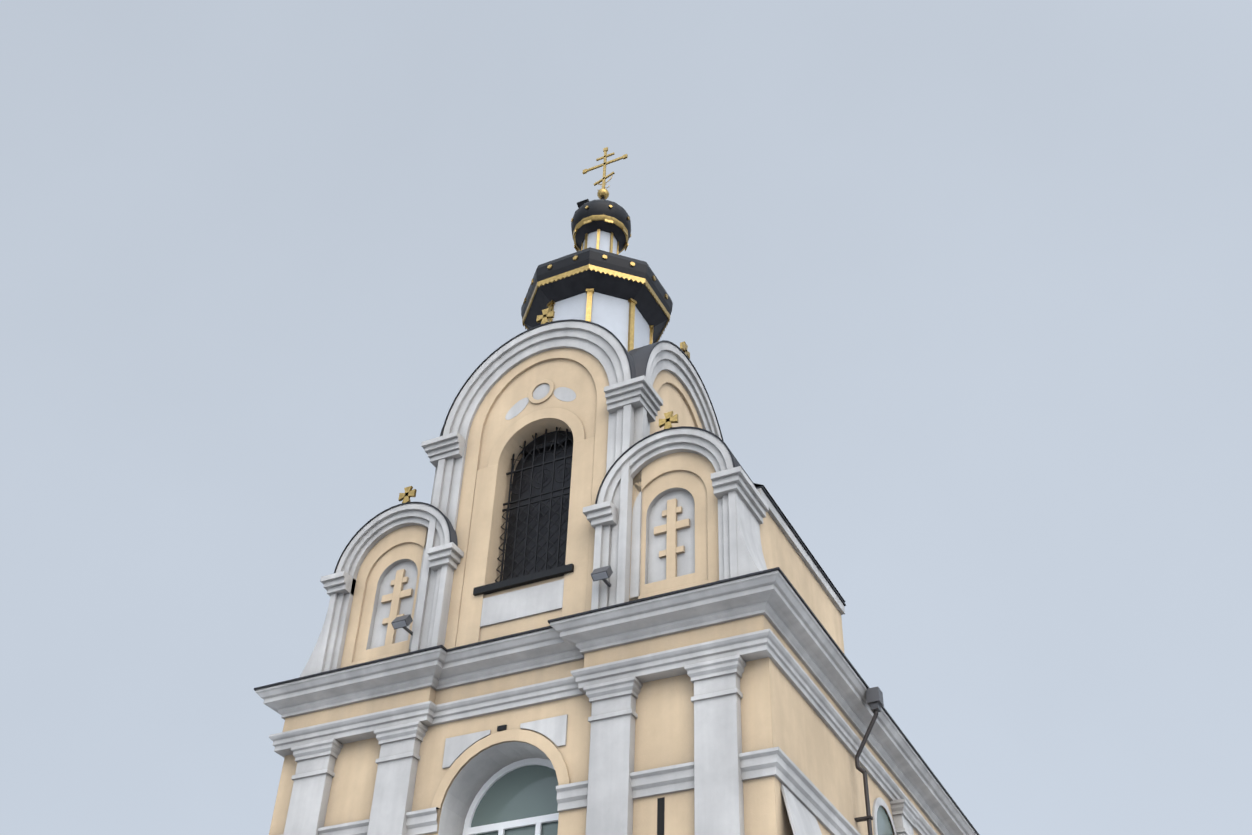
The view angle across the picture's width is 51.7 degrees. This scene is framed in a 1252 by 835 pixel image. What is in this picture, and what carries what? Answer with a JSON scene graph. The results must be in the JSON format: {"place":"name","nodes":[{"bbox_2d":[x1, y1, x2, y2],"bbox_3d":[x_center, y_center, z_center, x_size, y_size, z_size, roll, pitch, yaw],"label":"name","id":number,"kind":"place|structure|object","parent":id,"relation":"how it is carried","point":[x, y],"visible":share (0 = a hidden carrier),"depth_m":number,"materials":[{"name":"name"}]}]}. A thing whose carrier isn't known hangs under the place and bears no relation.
{"place":"outdoors","nodes":[
{"label":"outdoors","id":0,"kind":"place"},
{"bbox_2d":[269,657,918,834],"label":"wall","id":1,"kind":"structure","parent":0,"point":[777,710],"depth_m":17.79,"materials":[{"name":"beige paint"}]},
{"bbox_2d":[442,714,567,768],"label":"spandrel panels","id":2,"kind":"object","parent":1,"relation":"attached to","point":[554,729],"visible":0.85,"depth_m":18.21,"materials":[{"name":"grey paint"}]},
{"bbox_2d":[463,758,558,834],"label":"arched window","id":3,"kind":"structure","parent":1,"relation":"attached to","point":[517,797],"depth_m":18.32,"materials":[{"name":"white glass"}]},
{"bbox_2d":[281,747,860,834],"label":"string course","id":4,"kind":"object","parent":1,"relation":"on","point":[789,774],"visible":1,"depth_m":16.76,"materials":[{"name":"grey paint"}]},
{"bbox_2d":[283,655,918,834],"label":"pilasters","id":5,"kind":"object","parent":1,"relation":"attached to","point":[718,781],"visible":0.98,"depth_m":17.17,"materials":[{"name":"grey paint"}]},
{"bbox_2d":[254,567,978,834],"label":"cornice","id":6,"kind":"structure","parent":1,"relation":"on","point":[769,613],"depth_m":18.72,"materials":[{"name":"grey paint"}]},
{"bbox_2d":[299,502,463,677],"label":"gable","id":7,"kind":"structure","parent":6,"relation":"on","point":[371,583],"depth_m":21.22,"materials":[{"name":"beige paint"}]},
{"bbox_2d":[409,319,723,651],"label":"kokoshniks","id":8,"kind":"object","parent":6,"relation":"on","point":[586,362],"visible":0.46,"depth_m":21.84,"materials":[{"name":"beige paint"}]},
{"bbox_2d":[391,565,612,635],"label":"floodlights","id":9,"kind":"object","parent":8,"relation":"attached to","point":[597,574],"visible":0.98,"depth_m":18.92,"materials":[{"name":"grey metal"}]},
{"bbox_2d":[456,379,594,646],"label":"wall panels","id":10,"kind":"object","parent":8,"relation":"attached to","point":[566,595],"visible":0.98,"depth_m":20.29,"materials":[{"name":"beige paint"}]},
{"bbox_2d":[495,427,572,581],"bbox_3d":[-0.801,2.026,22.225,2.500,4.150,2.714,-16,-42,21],"label":"window grille","id":11,"kind":"object","parent":8,"relation":"attached to","point":[540,500],"visible":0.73,"depth_m":21.16,"materials":[{"name":"black metal"}]},
{"bbox_2d":[421,375,662,466],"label":"capitals","id":12,"kind":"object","parent":8,"relation":"attached to","point":[638,392],"depth_m":21.14,"materials":[{"name":"grey paint"}]},
{"bbox_2d":[398,308,689,502],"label":"ornamental crosses","id":13,"kind":"object","parent":8,"relation":"on","point":[668,421],"visible":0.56,"depth_m":22.25,"materials":[{"name":"gold metal"}]},
{"bbox_2d":[521,247,672,351],"bbox_3d":[-0.633,-0.927,24.836,2.848,4.230,2.848,-16,-42,21],"label":"drum","id":14,"kind":"object","parent":8,"relation":"on","point":[627,302],"visible":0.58,"depth_m":24.73,"materials":[{"name":"black paint"}]},
{"bbox_2d":[571,197,630,254],"bbox_3d":[-0.534,-3.676,27.024,1.255,2.860,1.255,-1,-39,4],"label":"cupola","id":15,"kind":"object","parent":14,"relation":"on","point":[603,223],"depth_m":26.78,"materials":[{"name":"black metal"}]},
{"bbox_2d":[577,199,588,207],"bbox_3d":[-0.875,-4.511,27.711,0.240,0.231,0.340,-16,-42,21],"label":"dome floodlight","id":16,"kind":"object","parent":15,"relation":"attached to","point":[580,204],"visible":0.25,"depth_m":27.63,"materials":[{"name":"black metal"}]},
{"bbox_2d":[582,147,627,198],"bbox_3d":[-0.473,-5.369,28.372,1.100,1.650,0.260,-16,-42,21],"label":"cross","id":17,"kind":"object","parent":15,"relation":"on","point":[602,192],"visible":0.94,"depth_m":28.38,"materials":[{"name":"gold metal"}]},
{"bbox_2d":[583,426,768,609],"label":"gable","id":18,"kind":"structure","parent":6,"relation":"on","point":[705,507],"depth_m":19.28,"materials":[{"name":"beige paint"}]},
{"bbox_2d":[754,483,845,653],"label":"wall","id":19,"kind":"structure","parent":6,"relation":"on","point":[786,551],"depth_m":20.83,"materials":[{"name":"beige paint"}]},
{"bbox_2d":[657,797,664,834],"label":"slit window","id":20,"kind":"structure","parent":1,"relation":"attached to","point":[660,813],"depth_m":16.42,"materials":[{"name":"black glass"}]},
{"bbox_2d":[781,783,821,834],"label":"banner","id":21,"kind":"object","parent":1,"relation":"attached to","point":[802,819],"visible":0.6,"depth_m":16.21,"materials":[{"name":"white fabric"}]},
{"bbox_2d":[854,687,883,834],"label":"drain pipe","id":22,"kind":"object","parent":1,"relation":"attached to","point":[874,699],"visible":1,"depth_m":19.29,"materials":[{"name":"black metal"}]},
{"bbox_2d":[872,797,896,834],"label":"side window","id":23,"kind":"structure","parent":1,"relation":"attached to","point":[881,824],"depth_m":19.93,"materials":[{"name":"white glass"}]},
{"bbox_2d":[0,0,1251,834],"label":"sky","id":24,"kind":"structure","parent":0,"point":[965,286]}
]}

